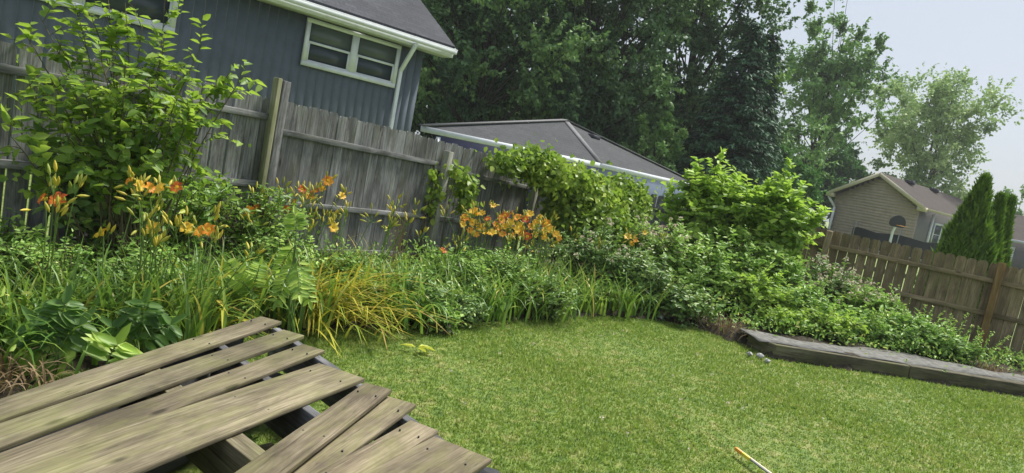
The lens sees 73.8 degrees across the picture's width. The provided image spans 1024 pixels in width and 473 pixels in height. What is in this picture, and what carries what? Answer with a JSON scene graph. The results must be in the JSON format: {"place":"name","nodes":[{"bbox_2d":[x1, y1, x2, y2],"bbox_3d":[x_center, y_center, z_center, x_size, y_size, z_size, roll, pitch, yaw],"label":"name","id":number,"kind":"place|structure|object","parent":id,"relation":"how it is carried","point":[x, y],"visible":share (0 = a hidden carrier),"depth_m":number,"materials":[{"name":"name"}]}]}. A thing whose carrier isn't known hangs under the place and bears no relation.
{"place":"outdoors","nodes":[
{"label":"outdoors","id":0,"kind":"place"},
{"bbox_2d":[95,284,189,352],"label":"hosta","id":1,"kind":"object","parent":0,"point":[156,316],"visible":0.69,"depth_m":4.03,"materials":[{"name":"green plant"}]},
{"bbox_2d":[0,0,457,190],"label":"blue house","id":2,"kind":"structure","parent":0,"point":[360,60],"depth_m":14.01,"materials":[{"name":"wood"}]},
{"bbox_2d":[41,0,178,31],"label":"window","id":3,"kind":"structure","parent":2,"relation":"in","point":[154,9],"depth_m":12.05,"materials":[{"name":"white glass"}]},
{"bbox_2d":[300,17,401,87],"bbox_3d":[-3.469,-3.978,14.934,2.320,0.972,0.060,5,9,-44],"label":"window","id":4,"kind":"structure","parent":2,"relation":"in","point":[328,47],"depth_m":14.86,"materials":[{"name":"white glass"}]},
{"bbox_2d":[0,168,1023,472],"bbox_3d":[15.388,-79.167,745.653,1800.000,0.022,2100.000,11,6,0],"label":"ground","id":5,"kind":"structure","parent":0,"point":[740,440],"depth_m":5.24,"materials":[{"name":"green plant"}]},
{"bbox_2d":[0,338,243,452],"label":"side plank","id":6,"kind":"object","parent":5,"relation":"on","point":[237,342],"depth_m":3.29,"materials":[{"name":"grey wood"}]},
{"bbox_2d":[145,373,282,472],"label":"sleeper","id":7,"kind":"object","parent":5,"relation":"on","point":[171,466],"visible":0.02,"depth_m":3.06,"materials":[{"name":"brown wood"}]},
{"bbox_2d":[210,345,320,438],"bbox_3d":[-0.958,0.852,3.080,1.728,0.200,0.048,17,8,41],"label":"joist","id":8,"kind":"object","parent":7,"relation":"on","point":[284,426],"visible":0.16,"depth_m":3.12,"materials":[{"name":"brown wood"}]},
{"bbox_2d":[220,254,268,318],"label":"sapling","id":9,"kind":"object","parent":5,"relation":"on","point":[234,262],"visible":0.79,"depth_m":5.01,"materials":[{"name":"green plant"}]},
{"bbox_2d":[0,41,571,273],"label":"wooden fence","id":10,"kind":"object","parent":5,"relation":"on","point":[368,163],"visible":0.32,"depth_m":7.27,"materials":[{"name":"grey wood"}]},
{"bbox_2d":[416,156,484,262],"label":"post vine","id":11,"kind":"object","parent":10,"relation":"attached to","point":[466,187],"visible":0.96,"depth_m":9.00,"materials":[{"name":"green plant"}]},
{"bbox_2d":[475,132,661,270],"bbox_3d":[1.114,-0.350,10.484,3.936,2.115,1.877,6,8,-40],"label":"fence vine","id":12,"kind":"object","parent":10,"relation":"attached to","point":[580,196],"visible":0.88,"depth_m":10.21,"materials":[{"name":"green plant"}]},
{"bbox_2d":[268,205,317,331],"bbox_3d":[-1.588,0.302,4.969,0.495,1.019,0.290,15,7,30],"label":"sapling","id":13,"kind":"object","parent":5,"relation":"on","point":[298,281],"visible":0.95,"depth_m":5.00,"materials":[{"name":"green plant"}]},
{"bbox_2d":[414,14,524,138],"bbox_3d":[-3.251,-7.790,35.609,9.191,9.479,7.578,11,6,0],"label":"maple tree","id":14,"kind":"object","parent":5,"relation":"on","point":[439,96],"visible":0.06,"depth_m":33.62,"materials":[{"name":"green plant"}]},
{"bbox_2d":[410,0,610,137],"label":"maple tree","id":15,"kind":"object","parent":5,"relation":"on","point":[485,100],"visible":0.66,"depth_m":27.53,"materials":[{"name":"green plant"}]},
{"bbox_2d":[433,0,714,175],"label":"maple tree","id":16,"kind":"object","parent":5,"relation":"on","point":[603,101],"visible":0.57,"depth_m":29.29,"materials":[{"name":"green plant"}]},
{"bbox_2d":[621,110,688,171],"bbox_3d":[5.590,-2.845,27.727,2.906,4.919,2.523,11,6,0],"label":"young tree","id":17,"kind":"object","parent":5,"relation":"on","point":[673,147],"visible":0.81,"depth_m":27.62,"materials":[{"name":"green plant"}]},
{"bbox_2d":[582,0,801,167],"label":"maple tree","id":18,"kind":"object","parent":5,"relation":"on","point":[708,36],"visible":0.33,"depth_m":32.96,"materials":[{"name":"green plant"}]},
{"bbox_2d":[675,21,779,209],"bbox_3d":[9.546,-4.565,29.469,6.026,9.361,5.779,11,6,0],"label":"spruce tree","id":19,"kind":"object","parent":5,"relation":"on","point":[734,102],"visible":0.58,"depth_m":28.82,"materials":[{"name":"green plant"}]},
{"bbox_2d":[631,74,842,183],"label":"maple tree","id":20,"kind":"object","parent":5,"relation":"on","point":[791,128],"visible":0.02,"depth_m":40.58,"materials":[{"name":"green plant"}]},
{"bbox_2d":[739,33,784,210],"bbox_3d":[11.048,-4.732,31.917,4.943,9.720,4.360,15,8,33],"label":"spruce tree","id":21,"kind":"object","parent":5,"relation":"on","point":[773,49],"visible":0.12,"depth_m":31.26,"materials":[{"name":"green plant"}]},
{"bbox_2d":[767,141,828,212],"bbox_3d":[14.618,-2.450,37.566,4.718,5.434,4.655,5,9,-43],"label":"leafy tree","id":22,"kind":"object","parent":5,"relation":"on","point":[812,192],"visible":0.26,"depth_m":36.90,"materials":[{"name":"green plant"}]},
{"bbox_2d":[771,117,874,229],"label":"leafy tree","id":23,"kind":"object","parent":5,"relation":"on","point":[848,166],"visible":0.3,"depth_m":57.64,"materials":[{"name":"green plant"}]},
{"bbox_2d":[627,193,1023,366],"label":"wooden fence","id":24,"kind":"object","parent":5,"relation":"on","point":[1003,283],"visible":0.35,"depth_m":10.64,"materials":[{"name":"brown wood"}]},
{"bbox_2d":[774,0,900,207],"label":"ash tree","id":25,"kind":"object","parent":5,"relation":"on","point":[820,71],"visible":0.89,"depth_m":49.66,"materials":[{"name":"green plant"}]},
{"bbox_2d":[747,335,1023,393],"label":"timber edging","id":26,"kind":"object","parent":5,"relation":"on","point":[961,379],"visible":0.94,"depth_m":8.15,"materials":[{"name":"grey wood"}]},
{"bbox_2d":[826,172,1023,269],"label":"tan house","id":27,"kind":"structure","parent":5,"relation":"on","point":[876,202],"depth_m":47.62,"materials":[{"name":"brown"}]},
{"bbox_2d":[847,61,1023,199],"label":"silver maple tree","id":28,"kind":"object","parent":5,"relation":"on","point":[939,110],"visible":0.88,"depth_m":58.59,"materials":[{"name":"green plant"}]},
{"bbox_2d":[918,222,970,322],"bbox_3d":[9.094,0.754,14.176,0.992,2.167,0.981,11,6,0],"label":"arborvitae tree","id":29,"kind":"object","parent":5,"relation":"on","point":[957,244],"visible":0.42,"depth_m":14.00,"materials":[{"name":"green plant"}]},
{"bbox_2d":[907,172,1000,328],"bbox_3d":[9.649,0.261,14.371,1.778,3.297,1.821,11,6,0],"label":"arborvitae tree","id":30,"kind":"object","parent":5,"relation":"on","point":[974,212],"visible":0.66,"depth_m":14.10,"materials":[{"name":"green plant"}]},
{"bbox_2d":[980,190,1009,296],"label":"arborvitae tree","id":31,"kind":"object","parent":5,"relation":"on","point":[999,201],"visible":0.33,"depth_m":14.88,"materials":[{"name":"green plant"}]},
{"bbox_2d":[1002,192,1017,267],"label":"arborvitae tree","id":32,"kind":"object","parent":5,"relation":"on","point":[1009,223],"visible":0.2,"depth_m":15.48,"materials":[{"name":"green plant"}]},
{"bbox_2d":[0,259,1023,398],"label":"garden soil","id":33,"kind":"structure","parent":0,"point":[86,364],"depth_m":8.36,"materials":[{"name":"brown soil"}]},
{"bbox_2d":[0,208,68,286],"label":"leafy bush","id":34,"kind":"object","parent":33,"relation":"on","point":[18,231],"visible":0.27,"depth_m":4.39,"materials":[{"name":"green plant"}]},
{"bbox_2d":[0,339,88,395],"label":"dead stems","id":35,"kind":"object","parent":33,"relation":"on","point":[8,378],"visible":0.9,"depth_m":3.47,"materials":[{"name":"brown plant"}]},
{"bbox_2d":[0,228,96,300],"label":"leafy bush","id":36,"kind":"object","parent":33,"relation":"on","point":[15,251],"visible":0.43,"depth_m":4.22,"materials":[{"name":"green plant"}]},
{"bbox_2d":[12,282,97,381],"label":"hosta","id":37,"kind":"object","parent":33,"relation":"on","point":[63,324],"visible":0.89,"depth_m":3.69,"materials":[{"name":"green plant"}]},
{"bbox_2d":[1,160,114,321],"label":"daylily","id":38,"kind":"object","parent":33,"relation":"on","point":[57,200],"visible":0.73,"depth_m":3.99,"materials":[{"name":"green plant"}]},
{"bbox_2d":[0,236,118,346],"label":"daylily","id":39,"kind":"object","parent":33,"relation":"on","point":[4,300],"visible":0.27,"depth_m":4.05,"materials":[{"name":"green plant"}]},
{"bbox_2d":[1,322,142,382],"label":"hosta","id":40,"kind":"object","parent":33,"relation":"on","point":[100,346],"visible":0.56,"depth_m":3.71,"materials":[{"name":"green plant"}]},
{"bbox_2d":[0,245,161,386],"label":"daylily","id":41,"kind":"object","parent":33,"relation":"on","point":[13,328],"visible":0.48,"depth_m":3.75,"materials":[{"name":"green plant"}]},
{"bbox_2d":[5,186,185,364],"bbox_3d":[-2.378,0.200,4.147,0.850,1.040,0.805,11,6,0],"label":"daylily","id":42,"kind":"object","parent":33,"relation":"on","point":[156,241],"visible":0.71,"depth_m":4.15,"materials":[{"name":"green plant"}]},
{"bbox_2d":[32,115,173,257],"bbox_3d":[-3.173,-0.268,5.196,0.974,1.486,0.782,11,6,0],"label":"dark shrub","id":43,"kind":"object","parent":33,"relation":"on","point":[89,207],"visible":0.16,"depth_m":5.08,"materials":[{"name":"green plant"}]},
{"bbox_2d":[0,240,222,364],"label":"daylily","id":44,"kind":"object","parent":33,"relation":"on","point":[108,297],"visible":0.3,"depth_m":4.16,"materials":[{"name":"green plant"}]},
{"bbox_2d":[58,226,191,301],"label":"leafy bush","id":45,"kind":"object","parent":33,"relation":"on","point":[122,255],"visible":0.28,"depth_m":4.68,"materials":[{"name":"green plant"}]},
{"bbox_2d":[0,0,267,264],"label":"leafy shrub","id":46,"kind":"object","parent":33,"relation":"on","point":[123,150],"visible":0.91,"depth_m":4.76,"materials":[{"name":"green plant"}]},
{"bbox_2d":[96,165,222,351],"bbox_3d":[-2.256,0.141,4.443,0.773,1.136,0.876,7,8,-34],"label":"daylily","id":47,"kind":"object","parent":33,"relation":"on","point":[175,186],"visible":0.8,"depth_m":4.32,"materials":[{"name":"green plant"}]},
{"bbox_2d":[79,169,242,268],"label":"leafy bush","id":48,"kind":"object","parent":33,"relation":"on","point":[202,213],"visible":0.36,"depth_m":5.58,"materials":[{"name":"green plant"}]},
{"bbox_2d":[115,201,268,347],"bbox_3d":[-2.046,0.258,4.505,0.931,0.975,0.816,11,6,0],"label":"daylily","id":49,"kind":"object","parent":33,"relation":"on","point":[197,315],"visible":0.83,"depth_m":4.51,"materials":[{"name":"green plant"}]},
{"bbox_2d":[131,244,305,339],"bbox_3d":[-2.101,0.367,4.858,1.229,0.660,1.474,13,7,16],"label":"daylily","id":50,"kind":"object","parent":33,"relation":"on","point":[222,312],"visible":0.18,"depth_m":4.92,"materials":[{"name":"green plant"}]},
{"bbox_2d":[144,233,302,324],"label":"daylily","id":51,"kind":"object","parent":33,"relation":"on","point":[259,304],"visible":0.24,"depth_m":5.18,"materials":[{"name":"green plant"}]},
{"bbox_2d":[186,170,317,267],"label":"leafy bush","id":52,"kind":"object","parent":33,"relation":"on","point":[234,232],"visible":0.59,"depth_m":6.18,"materials":[{"name":"green plant"}]},
{"bbox_2d":[222,223,329,282],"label":"leafy bush","id":53,"kind":"object","parent":33,"relation":"on","point":[282,242],"visible":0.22,"depth_m":5.94,"materials":[{"name":"green plant"}]},
{"bbox_2d":[270,171,345,274],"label":"daylily","id":54,"kind":"object","parent":33,"relation":"on","point":[328,180],"visible":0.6,"depth_m":6.54,"materials":[{"name":"green plant"}]},
{"bbox_2d":[226,240,399,342],"bbox_3d":[-1.613,0.400,5.586,1.424,0.623,1.299,9,7,-18],"label":"daylily","id":55,"kind":"object","parent":33,"relation":"on","point":[299,312],"visible":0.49,"depth_m":5.39,"materials":[{"name":"green plant"}]},
{"bbox_2d":[298,184,391,285],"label":"daylily","id":56,"kind":"object","parent":33,"relation":"on","point":[333,226],"visible":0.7,"depth_m":6.45,"materials":[{"name":"green plant"}]},
{"bbox_2d":[307,236,402,302],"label":"leafy bush","id":57,"kind":"object","parent":33,"relation":"on","point":[353,261],"visible":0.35,"depth_m":6.31,"materials":[{"name":"green plant"}]},
{"bbox_2d":[252,236,469,355],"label":"ornamental grass","id":58,"kind":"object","parent":33,"relation":"on","point":[353,309],"depth_m":5.58,"materials":[{"name":"green plant"}]},
{"bbox_2d":[348,193,426,276],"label":"daylily","id":59,"kind":"object","parent":33,"relation":"on","point":[391,225],"visible":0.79,"depth_m":6.67,"materials":[{"name":"green plant"}]},
{"bbox_2d":[323,242,458,333],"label":"daylily","id":60,"kind":"object","parent":33,"relation":"on","point":[406,321],"visible":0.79,"depth_m":6.04,"materials":[{"name":"green plant"}]},
{"bbox_2d":[381,266,469,327],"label":"leafy bush","id":61,"kind":"object","parent":33,"relation":"on","point":[442,295],"visible":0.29,"depth_m":6.30,"materials":[{"name":"green plant"}]},
{"bbox_2d":[410,297,466,334],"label":"creeping weed","id":62,"kind":"object","parent":33,"relation":"on","point":[450,315],"visible":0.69,"depth_m":6.16,"materials":[{"name":"green plant"}]},
{"bbox_2d":[411,242,517,297],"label":"leafy bush","id":63,"kind":"object","parent":33,"relation":"on","point":[485,277],"visible":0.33,"depth_m":7.37,"materials":[{"name":"green plant"}]},
{"bbox_2d":[442,286,493,327],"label":"leafy bush","id":64,"kind":"object","parent":33,"relation":"on","point":[472,315],"visible":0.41,"depth_m":6.54,"materials":[{"name":"green plant"}]},
{"bbox_2d":[431,255,535,330],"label":"daylily","id":65,"kind":"object","parent":33,"relation":"on","point":[500,314],"visible":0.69,"depth_m":6.94,"materials":[{"name":"green plant"}]},
{"bbox_2d":[440,200,527,261],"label":"daylily","id":66,"kind":"object","parent":33,"relation":"on","point":[479,227],"visible":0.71,"depth_m":7.91,"materials":[{"name":"orange plant"}]},
{"bbox_2d":[458,241,546,304],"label":"leafy bush","id":67,"kind":"object","parent":33,"relation":"on","point":[497,256],"visible":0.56,"depth_m":7.47,"materials":[{"name":"green plant"}]},
{"bbox_2d":[0,227,1023,375],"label":"garden bed","id":68,"kind":"object","parent":33,"relation":"on","point":[748,321],"visible":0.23,"depth_m":8.64,"materials":[{"name":"green plant"}]},
{"bbox_2d":[490,201,554,278],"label":"daylily","id":69,"kind":"object","parent":33,"relation":"on","point":[510,223],"visible":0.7,"depth_m":7.99,"materials":[{"name":"orange plant"}]},
{"bbox_2d":[473,256,593,323],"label":"daylily","id":70,"kind":"object","parent":33,"relation":"on","point":[526,294],"visible":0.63,"depth_m":7.31,"materials":[{"name":"green plant"}]},
{"bbox_2d":[515,209,578,287],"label":"daylily","id":71,"kind":"object","parent":33,"relation":"on","point":[548,227],"visible":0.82,"depth_m":8.12,"materials":[{"name":"orange plant"}]},
{"bbox_2d":[517,271,582,320],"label":"leafy bush","id":72,"kind":"object","parent":33,"relation":"on","point":[555,296],"visible":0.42,"depth_m":7.47,"materials":[{"name":"green plant"}]},
{"bbox_2d":[504,255,607,321],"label":"daylily","id":73,"kind":"object","parent":33,"relation":"on","point":[572,311],"visible":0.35,"depth_m":7.67,"materials":[{"name":"green plant"}]},
{"bbox_2d":[549,217,647,295],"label":"rose bush","id":74,"kind":"object","parent":33,"relation":"on","point":[585,247],"visible":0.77,"depth_m":8.94,"materials":[{"name":"green plant"}]},
{"bbox_2d":[563,259,643,317],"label":"daylily","id":75,"kind":"object","parent":33,"relation":"on","point":[593,308],"visible":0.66,"depth_m":8.23,"materials":[{"name":"green plant"}]},
{"bbox_2d":[579,263,677,321],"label":"daylily","id":76,"kind":"object","parent":33,"relation":"on","point":[630,310],"visible":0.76,"depth_m":8.51,"materials":[{"name":"green plant"}]},
{"bbox_2d":[603,242,689,313],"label":"rose bush","id":77,"kind":"object","parent":33,"relation":"on","point":[641,273],"visible":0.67,"depth_m":8.91,"materials":[{"name":"green plant"}]},
{"bbox_2d":[630,214,707,274],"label":"flowering bush","id":78,"kind":"object","parent":33,"relation":"on","point":[653,238],"visible":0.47,"depth_m":9.77,"materials":[{"name":"green plant"}]},
{"bbox_2d":[651,278,724,330],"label":"dark bush","id":79,"kind":"object","parent":33,"relation":"on","point":[683,309],"visible":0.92,"depth_m":8.74,"materials":[{"name":"green plant"}]},
{"bbox_2d":[655,231,750,306],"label":"leafy bush","id":80,"kind":"object","parent":33,"relation":"on","point":[694,271],"visible":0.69,"depth_m":9.46,"materials":[{"name":"green plant"}]},
{"bbox_2d":[655,146,766,300],"bbox_3d":[3.102,-0.182,10.771,1.763,2.476,1.379,11,6,0],"label":"mock orange shrub","id":81,"kind":"object","parent":33,"relation":"on","point":[704,202],"visible":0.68,"depth_m":10.54,"materials":[{"name":"green plant"}]},
{"bbox_2d":[693,223,800,315],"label":"leafy bush","id":82,"kind":"object","parent":33,"relation":"on","point":[754,261],"visible":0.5,"depth_m":9.85,"materials":[{"name":"green plant"}]},
{"bbox_2d":[724,262,813,320],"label":"leafy bush","id":83,"kind":"object","parent":33,"relation":"on","point":[757,292],"visible":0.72,"depth_m":9.26,"materials":[{"name":"green plant"}]},
{"bbox_2d":[753,304,815,336],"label":"creeping weed","id":84,"kind":"object","parent":33,"relation":"on","point":[779,312],"visible":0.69,"depth_m":8.84,"materials":[{"name":"green plant"}]},
{"bbox_2d":[739,157,832,310],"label":"mock orange shrub","id":85,"kind":"object","parent":33,"relation":"on","point":[786,224],"visible":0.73,"depth_m":10.31,"materials":[{"name":"green plant"}]},
{"bbox_2d":[749,246,824,296],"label":"leafy bush","id":86,"kind":"object","parent":33,"relation":"on","point":[792,278],"visible":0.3,"depth_m":9.79,"materials":[{"name":"green plant"}]},
{"bbox_2d":[779,281,844,334],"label":"leafy bush","id":87,"kind":"object","parent":33,"relation":"on","point":[808,299],"visible":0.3,"depth_m":9.26,"materials":[{"name":"green plant"}]},
{"bbox_2d":[785,300,868,345],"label":"leafy bush","id":88,"kind":"object","parent":33,"relation":"on","point":[831,319],"visible":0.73,"depth_m":8.95,"materials":[{"name":"green plant"}]},
{"bbox_2d":[789,248,875,307],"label":"flowering bush","id":89,"kind":"object","parent":33,"relation":"on","point":[835,283],"visible":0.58,"depth_m":10.30,"materials":[{"name":"green plant"}]},
{"bbox_2d":[818,297,898,346],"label":"leafy bush","id":90,"kind":"object","parent":33,"relation":"on","point":[867,319],"visible":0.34,"depth_m":9.32,"materials":[{"name":"green plant"}]},
{"bbox_2d":[835,280,907,316],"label":"flowering bush","id":91,"kind":"object","parent":33,"relation":"on","point":[871,293],"visible":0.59,"depth_m":9.92,"materials":[{"name":"green plant"}]},
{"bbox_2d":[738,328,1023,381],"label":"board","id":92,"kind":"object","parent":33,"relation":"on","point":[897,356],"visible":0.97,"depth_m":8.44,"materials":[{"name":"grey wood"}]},
{"bbox_2d":[859,315,922,351],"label":"creeping weed","id":93,"kind":"object","parent":33,"relation":"on","point":[898,336],"visible":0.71,"depth_m":9.13,"materials":[{"name":"green plant"}]},
{"bbox_2d":[892,308,972,362],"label":"leafy bush","id":94,"kind":"object","parent":33,"relation":"on","point":[930,334],"visible":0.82,"depth_m":9.09,"materials":[{"name":"green plant"}]},
{"bbox_2d":[418,119,690,221],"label":"hip roof garage","id":95,"kind":"structure","parent":0,"point":[581,144],"depth_m":20.80,"materials":[{"name":"grey"}]},
{"bbox_2d":[415,0,1023,221],"label":"sky","id":96,"kind":"structure","parent":0,"point":[986,37],"materials":[{"name":"white"}]},
{"bbox_2d":[849,221,937,261],"bbox_3d":[16.817,0.624,29.896,4.057,1.900,3.998,11,6,0],"label":"fence","id":97,"kind":"object","parent":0,"point":[882,237],"visible":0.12,"depth_m":28.33,"materials":[{"name":"wood"}]},
{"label":"sleeper","id":98,"kind":"object","parent":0,"visible":0},
{"bbox_2d":[135,368,264,472],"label":"joist","id":99,"kind":"object","parent":98,"relation":"on","point":[234,453],"visible":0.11,"depth_m":2.62,"materials":[{"name":"brown wood"}]},
{"bbox_2d":[0,344,324,468],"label":"deck board","id":100,"kind":"object","parent":99,"relation":"on","point":[218,384],"visible":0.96,"depth_m":2.77,"materials":[{"name":"brown wood"}]},
{"bbox_2d":[235,383,390,472],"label":"deck board","id":101,"kind":"object","parent":99,"relation":"on","point":[293,451],"visible":1,"depth_m":2.68,"materials":[{"name":"brown wood"}]},
{"bbox_2d":[292,396,415,472],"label":"deck board","id":102,"kind":"object","parent":99,"relation":"on","point":[380,418],"visible":0.59,"depth_m":2.85,"materials":[{"name":"brown wood"}]},
{"bbox_2d":[317,420,438,472],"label":"deck board","id":103,"kind":"object","parent":99,"relation":"on","point":[410,434],"visible":0.94,"depth_m":2.75,"materials":[{"name":"brown wood"}]},
{"bbox_2d":[268,328,445,440],"bbox_3d":[-0.848,0.825,3.511,0.050,0.198,1.718,5,9,-45],"label":"joist","id":104,"kind":"object","parent":98,"relation":"on","point":[329,401],"visible":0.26,"depth_m":3.63,"materials":[{"name":"grey wood"}]},
{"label":"joist","id":105,"kind":"object","parent":98,"relation":"on","visible":0},
{"bbox_2d":[0,316,281,422],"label":"deck board","id":106,"kind":"object","parent":105,"relation":"on","point":[47,395],"visible":0.98,"depth_m":2.99,"materials":[{"name":"brown wood"}]},
{"bbox_2d":[0,330,303,451],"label":"deck board","id":107,"kind":"object","parent":105,"relation":"on","point":[14,432],"visible":1,"depth_m":2.80,"materials":[{"name":"brown wood"}]},
{"bbox_2d":[0,363,364,472],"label":"deck board","id":108,"kind":"object","parent":105,"relation":"on","point":[145,445],"visible":1,"depth_m":2.59,"materials":[{"name":"brown wood"}]},
{"bbox_2d":[365,436,491,472],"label":"deck board","id":109,"kind":"object","parent":105,"relation":"on","point":[434,454],"visible":1,"depth_m":2.74,"materials":[{"name":"brown wood"}]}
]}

